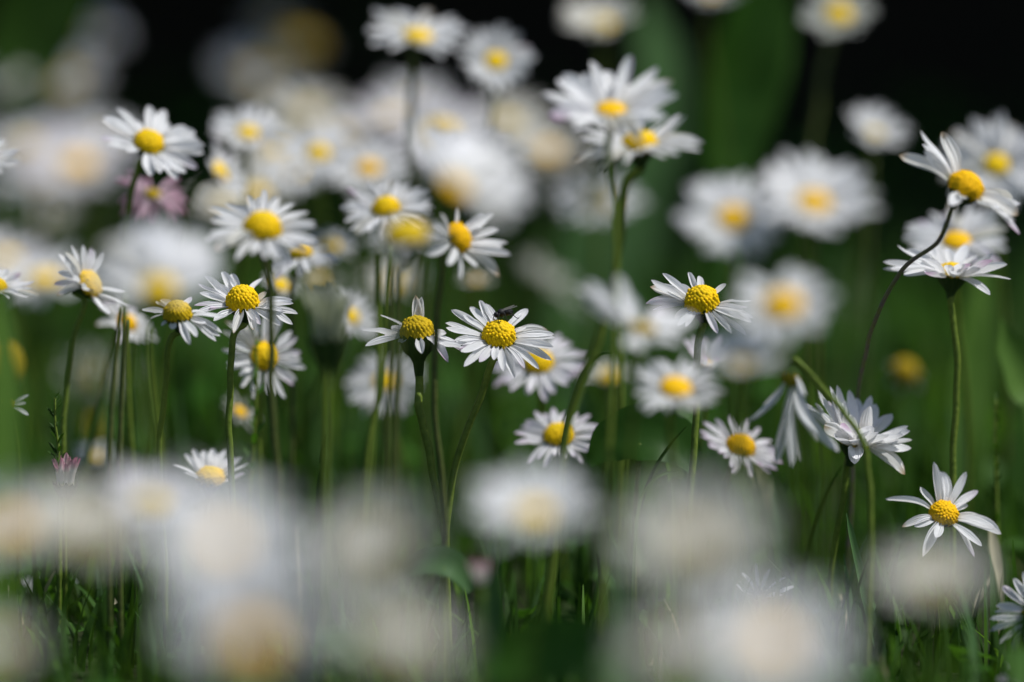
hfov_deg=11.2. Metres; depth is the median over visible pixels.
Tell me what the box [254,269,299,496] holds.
daisy
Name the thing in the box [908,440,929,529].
grass blade
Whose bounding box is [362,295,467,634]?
daisy
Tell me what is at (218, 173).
daisy
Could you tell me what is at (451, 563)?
broad leaf
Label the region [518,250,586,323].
daisy
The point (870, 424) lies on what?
daisy
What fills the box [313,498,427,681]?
daisy
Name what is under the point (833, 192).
daisy
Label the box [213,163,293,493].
daisy
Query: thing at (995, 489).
weed sprig
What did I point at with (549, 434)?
daisy
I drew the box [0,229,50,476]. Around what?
daisy
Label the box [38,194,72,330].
daisy
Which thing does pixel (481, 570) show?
daisy bud
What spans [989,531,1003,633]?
grass blade
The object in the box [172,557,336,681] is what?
daisy
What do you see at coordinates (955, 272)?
daisy
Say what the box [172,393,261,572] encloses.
daisy
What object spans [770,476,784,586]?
grass blade
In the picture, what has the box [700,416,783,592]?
daisy
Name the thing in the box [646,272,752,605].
daisy
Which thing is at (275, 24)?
daisy
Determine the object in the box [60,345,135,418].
daisy
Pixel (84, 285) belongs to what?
daisy
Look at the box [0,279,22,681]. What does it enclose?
grass blade
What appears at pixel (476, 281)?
daisy
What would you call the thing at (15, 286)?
daisy
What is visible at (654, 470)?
grass blade
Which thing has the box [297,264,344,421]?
daisy
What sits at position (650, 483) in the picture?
grass blade
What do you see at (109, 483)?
bare stalk
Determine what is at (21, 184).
daisy
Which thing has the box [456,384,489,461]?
grass blade
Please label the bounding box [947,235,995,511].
broad leaf
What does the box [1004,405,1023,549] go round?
grass blade
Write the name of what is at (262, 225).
daisy
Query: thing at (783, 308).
daisy
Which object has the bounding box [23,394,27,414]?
daisy
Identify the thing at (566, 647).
broad leaf
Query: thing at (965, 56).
hedge
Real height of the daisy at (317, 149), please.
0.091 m
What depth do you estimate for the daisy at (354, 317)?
1.04 m
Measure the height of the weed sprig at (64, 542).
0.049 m
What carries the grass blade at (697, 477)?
on the ground at (910, 206)
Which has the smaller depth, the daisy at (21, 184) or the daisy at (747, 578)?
the daisy at (747, 578)
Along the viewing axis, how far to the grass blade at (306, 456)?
1.08 m
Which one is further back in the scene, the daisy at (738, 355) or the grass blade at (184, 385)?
the grass blade at (184, 385)
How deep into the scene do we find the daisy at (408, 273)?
1.16 m
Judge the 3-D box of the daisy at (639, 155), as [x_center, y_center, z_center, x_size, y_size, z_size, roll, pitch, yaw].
[0.018,0.016,0.908,0.030,0.111,0.021,0,7,0]
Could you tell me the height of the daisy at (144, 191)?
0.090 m
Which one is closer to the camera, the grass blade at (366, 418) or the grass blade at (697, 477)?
the grass blade at (697, 477)
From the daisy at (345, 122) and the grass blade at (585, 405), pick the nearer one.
the grass blade at (585, 405)
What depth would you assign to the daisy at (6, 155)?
1.00 m
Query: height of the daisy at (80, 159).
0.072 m
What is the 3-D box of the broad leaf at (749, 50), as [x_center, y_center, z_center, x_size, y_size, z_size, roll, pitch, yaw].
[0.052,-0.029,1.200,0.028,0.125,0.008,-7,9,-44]
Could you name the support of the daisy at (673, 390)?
on the ground at (910, 206)
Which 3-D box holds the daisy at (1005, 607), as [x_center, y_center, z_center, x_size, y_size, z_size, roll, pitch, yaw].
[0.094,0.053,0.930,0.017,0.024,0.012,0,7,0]
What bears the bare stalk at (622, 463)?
on the ground at (910, 206)
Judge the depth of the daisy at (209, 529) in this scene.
0.65 m
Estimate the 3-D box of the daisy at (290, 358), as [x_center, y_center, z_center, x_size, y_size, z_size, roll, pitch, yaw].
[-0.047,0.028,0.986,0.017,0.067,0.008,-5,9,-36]
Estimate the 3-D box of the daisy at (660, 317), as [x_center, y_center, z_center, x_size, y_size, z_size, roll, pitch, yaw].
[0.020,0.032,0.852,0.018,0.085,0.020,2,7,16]
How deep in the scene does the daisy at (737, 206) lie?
0.82 m
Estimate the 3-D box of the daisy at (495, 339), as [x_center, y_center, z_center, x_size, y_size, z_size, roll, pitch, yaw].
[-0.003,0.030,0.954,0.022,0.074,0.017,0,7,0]
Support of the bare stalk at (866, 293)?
on the ground at (910, 206)
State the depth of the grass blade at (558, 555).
0.95 m
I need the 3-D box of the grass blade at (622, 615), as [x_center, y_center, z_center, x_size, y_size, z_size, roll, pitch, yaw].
[0.018,0.052,0.848,0.004,0.041,0.003,0,7,0]
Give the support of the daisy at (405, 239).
on the ground at (910, 206)
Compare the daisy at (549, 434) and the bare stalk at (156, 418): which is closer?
the daisy at (549, 434)
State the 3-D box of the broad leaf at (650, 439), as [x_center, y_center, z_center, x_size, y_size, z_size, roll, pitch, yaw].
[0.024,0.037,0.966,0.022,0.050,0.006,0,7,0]
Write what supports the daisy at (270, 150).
on the ground at (910, 206)
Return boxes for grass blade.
[124,394,137,591]
[175,348,191,476]
[267,372,287,492]
[297,384,315,540]
[313,444,322,663]
[332,360,357,495]
[361,400,380,502]
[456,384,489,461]
[484,532,503,681]
[556,352,609,611]
[566,375,601,496]
[611,536,635,675]
[629,426,685,591]
[632,471,679,605]
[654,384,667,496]
[695,432,700,607]
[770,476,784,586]
[799,465,841,601]
[846,513,886,672]
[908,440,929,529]
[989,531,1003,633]
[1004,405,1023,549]
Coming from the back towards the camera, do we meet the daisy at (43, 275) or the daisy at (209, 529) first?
the daisy at (43, 275)
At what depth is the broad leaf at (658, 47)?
1.38 m
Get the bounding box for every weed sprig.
[47,392,67,619]
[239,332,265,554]
[991,393,1000,603]
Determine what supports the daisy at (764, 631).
on the ground at (910, 206)
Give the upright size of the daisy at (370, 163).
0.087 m
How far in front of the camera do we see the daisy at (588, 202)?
1.19 m
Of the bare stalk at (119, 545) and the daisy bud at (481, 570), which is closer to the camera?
the daisy bud at (481, 570)
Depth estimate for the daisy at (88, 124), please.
1.32 m
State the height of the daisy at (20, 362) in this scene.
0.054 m
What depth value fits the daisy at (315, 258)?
1.00 m
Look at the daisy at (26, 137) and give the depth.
1.30 m
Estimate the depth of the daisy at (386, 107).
1.22 m
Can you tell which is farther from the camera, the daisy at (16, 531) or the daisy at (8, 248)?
the daisy at (8, 248)
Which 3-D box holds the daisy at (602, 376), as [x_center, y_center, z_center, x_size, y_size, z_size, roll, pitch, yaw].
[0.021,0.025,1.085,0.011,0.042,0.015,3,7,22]
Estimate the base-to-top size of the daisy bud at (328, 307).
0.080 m
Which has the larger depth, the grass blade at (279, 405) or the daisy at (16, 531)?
the grass blade at (279, 405)
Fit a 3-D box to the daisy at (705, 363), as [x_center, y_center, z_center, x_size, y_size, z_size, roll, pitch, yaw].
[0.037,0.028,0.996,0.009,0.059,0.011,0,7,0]
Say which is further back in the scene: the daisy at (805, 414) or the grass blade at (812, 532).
the grass blade at (812, 532)
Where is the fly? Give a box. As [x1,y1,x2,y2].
[492,305,517,321]
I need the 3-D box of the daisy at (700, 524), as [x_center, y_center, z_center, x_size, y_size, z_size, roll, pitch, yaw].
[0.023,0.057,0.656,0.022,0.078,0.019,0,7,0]
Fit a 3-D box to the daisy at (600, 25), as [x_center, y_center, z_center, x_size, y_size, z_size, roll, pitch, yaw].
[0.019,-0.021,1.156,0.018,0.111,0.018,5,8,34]
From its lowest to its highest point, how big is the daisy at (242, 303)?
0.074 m
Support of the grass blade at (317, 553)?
on the ground at (910, 206)
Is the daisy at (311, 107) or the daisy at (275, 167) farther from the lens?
the daisy at (311, 107)
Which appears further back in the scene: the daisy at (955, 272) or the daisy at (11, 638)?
the daisy at (955, 272)
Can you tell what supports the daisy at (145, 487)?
on the ground at (910, 206)
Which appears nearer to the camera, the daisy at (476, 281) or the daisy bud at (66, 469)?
the daisy bud at (66, 469)
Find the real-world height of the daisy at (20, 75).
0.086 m
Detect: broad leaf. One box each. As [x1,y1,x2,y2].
[0,0,92,375]
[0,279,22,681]
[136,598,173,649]
[398,545,473,681]
[475,612,638,681]
[544,178,640,407]
[584,404,701,613]
[616,0,684,372]
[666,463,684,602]
[700,0,792,450]
[719,11,794,478]
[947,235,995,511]
[997,319,1023,409]
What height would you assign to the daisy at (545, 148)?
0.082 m
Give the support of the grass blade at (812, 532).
on the ground at (910, 206)
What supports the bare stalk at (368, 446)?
on the ground at (910, 206)
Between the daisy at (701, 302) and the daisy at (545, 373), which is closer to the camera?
the daisy at (701, 302)
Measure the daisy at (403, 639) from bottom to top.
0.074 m
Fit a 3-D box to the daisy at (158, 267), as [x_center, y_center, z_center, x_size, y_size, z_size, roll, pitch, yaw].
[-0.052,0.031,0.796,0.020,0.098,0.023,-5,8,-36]
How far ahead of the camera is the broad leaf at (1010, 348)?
1.01 m
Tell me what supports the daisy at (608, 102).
on the ground at (910, 206)
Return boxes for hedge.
[42,0,1023,136]
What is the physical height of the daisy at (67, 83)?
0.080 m
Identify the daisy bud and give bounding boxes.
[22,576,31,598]
[52,452,79,648]
[299,282,353,681]
[469,557,490,681]
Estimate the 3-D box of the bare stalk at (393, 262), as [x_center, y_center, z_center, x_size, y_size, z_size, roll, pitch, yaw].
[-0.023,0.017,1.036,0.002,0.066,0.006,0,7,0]
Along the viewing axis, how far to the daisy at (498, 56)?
1.07 m
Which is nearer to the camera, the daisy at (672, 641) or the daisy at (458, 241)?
the daisy at (672, 641)
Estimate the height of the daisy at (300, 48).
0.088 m
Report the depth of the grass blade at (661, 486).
1.11 m
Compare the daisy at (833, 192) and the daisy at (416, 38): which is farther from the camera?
the daisy at (416, 38)
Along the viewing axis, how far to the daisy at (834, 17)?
1.13 m
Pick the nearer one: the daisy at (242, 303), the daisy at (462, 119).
the daisy at (242, 303)
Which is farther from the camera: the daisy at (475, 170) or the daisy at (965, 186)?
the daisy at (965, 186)
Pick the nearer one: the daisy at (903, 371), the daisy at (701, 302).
the daisy at (701, 302)
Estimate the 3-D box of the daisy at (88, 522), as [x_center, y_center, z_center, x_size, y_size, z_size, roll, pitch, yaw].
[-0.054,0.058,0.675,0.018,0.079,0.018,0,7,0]
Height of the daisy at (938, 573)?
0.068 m
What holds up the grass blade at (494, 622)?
on the ground at (910, 206)
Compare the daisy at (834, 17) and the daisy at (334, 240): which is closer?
the daisy at (334, 240)
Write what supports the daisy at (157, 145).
on the ground at (910, 206)
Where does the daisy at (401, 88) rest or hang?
on the ground at (910, 206)
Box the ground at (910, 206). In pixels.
[10,122,1023,681]
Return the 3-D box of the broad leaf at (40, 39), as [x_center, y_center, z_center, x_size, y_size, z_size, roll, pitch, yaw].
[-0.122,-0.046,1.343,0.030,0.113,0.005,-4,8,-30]
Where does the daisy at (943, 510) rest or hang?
on the ground at (910, 206)
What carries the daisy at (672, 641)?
on the ground at (910, 206)
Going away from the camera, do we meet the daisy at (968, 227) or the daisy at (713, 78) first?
the daisy at (968, 227)
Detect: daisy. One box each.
[0,67,33,97]
[0,117,66,337]
[0,138,20,173]
[0,153,93,363]
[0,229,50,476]
[0,243,82,457]
[0,268,38,553]
[0,478,52,681]
[0,623,41,681]
[16,347,22,376]
[20,125,132,332]
[22,483,150,681]
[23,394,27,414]
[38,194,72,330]
[46,52,104,242]
[54,245,127,578]
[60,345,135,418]
[62,114,133,334]
[67,296,156,557]
[74,442,116,493]
[77,10,124,298]
[87,419,116,445]
[91,218,223,681]
[101,106,204,569]
[103,460,201,681]
[112,171,186,559]
[140,140,248,531]
[142,297,226,650]
[147,469,306,681]
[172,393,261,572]
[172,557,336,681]
[173,449,247,490]
[188,184,249,449]
[195,271,297,475]
[208,189,316,679]
[211,102,288,476]
[213,35,305,284]
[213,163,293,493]
[221,318,304,560]
[234,124,301,418]
[243,8,305,231]
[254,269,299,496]
[259,149,327,469]
[262,85,347,320]
[266,28,326,278]
[271,243,339,618]
[274,120,360,443]
[284,287,375,524]
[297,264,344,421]
[308,109,386,370]
[310,228,358,515]
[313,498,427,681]
[325,136,409,484]
[340,589,466,681]
[341,179,433,608]
[343,350,424,540]
[349,91,430,260]
[349,119,535,681]
[359,256,430,417]
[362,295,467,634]
[364,216,449,681]
[367,9,468,546]
[368,76,451,323]
[378,88,502,419]
[427,208,510,681]
[438,300,553,680]
[454,269,493,491]
[455,24,535,515]
[464,92,547,423]
[468,460,601,681]
[493,334,587,589]
[509,122,591,319]
[515,407,596,611]
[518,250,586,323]
[542,55,676,626]
[542,114,702,613]
[549,173,648,389]
[560,0,638,410]
[577,275,694,631]
[589,360,633,513]
[611,479,772,681]
[620,601,730,681]
[630,355,724,680]
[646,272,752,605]
[674,173,790,595]
[684,336,722,444]
[694,324,780,597]
[696,0,731,412]
[697,581,851,681]
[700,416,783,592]
[732,267,837,651]
[736,566,788,596]
[749,357,873,666]
[759,150,881,653]
[800,0,876,499]
[807,386,910,614]
[828,104,912,498]
[842,131,1019,600]
[870,539,989,681]
[883,244,1009,618]
[886,462,1000,638]
[887,358,921,480]
[903,203,1007,588]
[941,111,1023,523]
[990,572,1023,648]
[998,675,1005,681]
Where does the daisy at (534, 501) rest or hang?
on the ground at (910, 206)
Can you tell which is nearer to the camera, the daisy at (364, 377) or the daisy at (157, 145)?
the daisy at (157, 145)
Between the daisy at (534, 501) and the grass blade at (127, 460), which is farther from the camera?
the grass blade at (127, 460)
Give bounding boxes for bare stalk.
[106,307,122,667]
[116,319,128,648]
[152,370,165,523]
[362,245,392,618]
[392,259,395,506]
[617,324,625,549]
[860,160,873,513]
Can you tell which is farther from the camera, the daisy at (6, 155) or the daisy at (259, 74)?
the daisy at (259, 74)
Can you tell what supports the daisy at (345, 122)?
on the ground at (910, 206)
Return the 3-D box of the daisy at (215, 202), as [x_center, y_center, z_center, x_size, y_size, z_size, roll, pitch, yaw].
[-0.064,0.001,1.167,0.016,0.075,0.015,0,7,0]
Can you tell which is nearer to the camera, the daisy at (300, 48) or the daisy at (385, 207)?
the daisy at (385, 207)
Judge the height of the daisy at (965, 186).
0.104 m
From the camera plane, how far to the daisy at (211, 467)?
0.97 m
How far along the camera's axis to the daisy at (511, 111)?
1.24 m
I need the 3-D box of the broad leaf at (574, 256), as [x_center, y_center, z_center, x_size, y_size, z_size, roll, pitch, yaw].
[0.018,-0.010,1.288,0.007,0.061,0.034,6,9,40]
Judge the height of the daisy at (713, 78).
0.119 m
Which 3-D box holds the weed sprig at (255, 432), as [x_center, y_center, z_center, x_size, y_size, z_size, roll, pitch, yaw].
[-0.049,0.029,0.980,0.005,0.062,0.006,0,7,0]
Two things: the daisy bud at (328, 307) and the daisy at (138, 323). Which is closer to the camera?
the daisy bud at (328, 307)
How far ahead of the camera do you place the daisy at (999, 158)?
1.06 m
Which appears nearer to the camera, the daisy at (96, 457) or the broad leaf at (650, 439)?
the broad leaf at (650, 439)
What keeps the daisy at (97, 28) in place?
on the ground at (910, 206)
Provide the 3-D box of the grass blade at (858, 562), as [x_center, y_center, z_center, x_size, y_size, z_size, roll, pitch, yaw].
[0.066,0.048,0.949,0.010,0.033,0.005,0,7,0]
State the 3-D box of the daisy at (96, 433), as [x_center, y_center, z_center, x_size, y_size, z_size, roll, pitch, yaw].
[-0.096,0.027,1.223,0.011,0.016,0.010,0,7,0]
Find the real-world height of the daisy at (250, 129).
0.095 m
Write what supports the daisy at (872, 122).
on the ground at (910, 206)
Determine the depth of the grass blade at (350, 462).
1.16 m
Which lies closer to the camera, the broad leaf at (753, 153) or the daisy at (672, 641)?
the daisy at (672, 641)
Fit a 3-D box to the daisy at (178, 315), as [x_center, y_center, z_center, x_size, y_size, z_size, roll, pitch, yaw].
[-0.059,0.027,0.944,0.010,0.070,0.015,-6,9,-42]

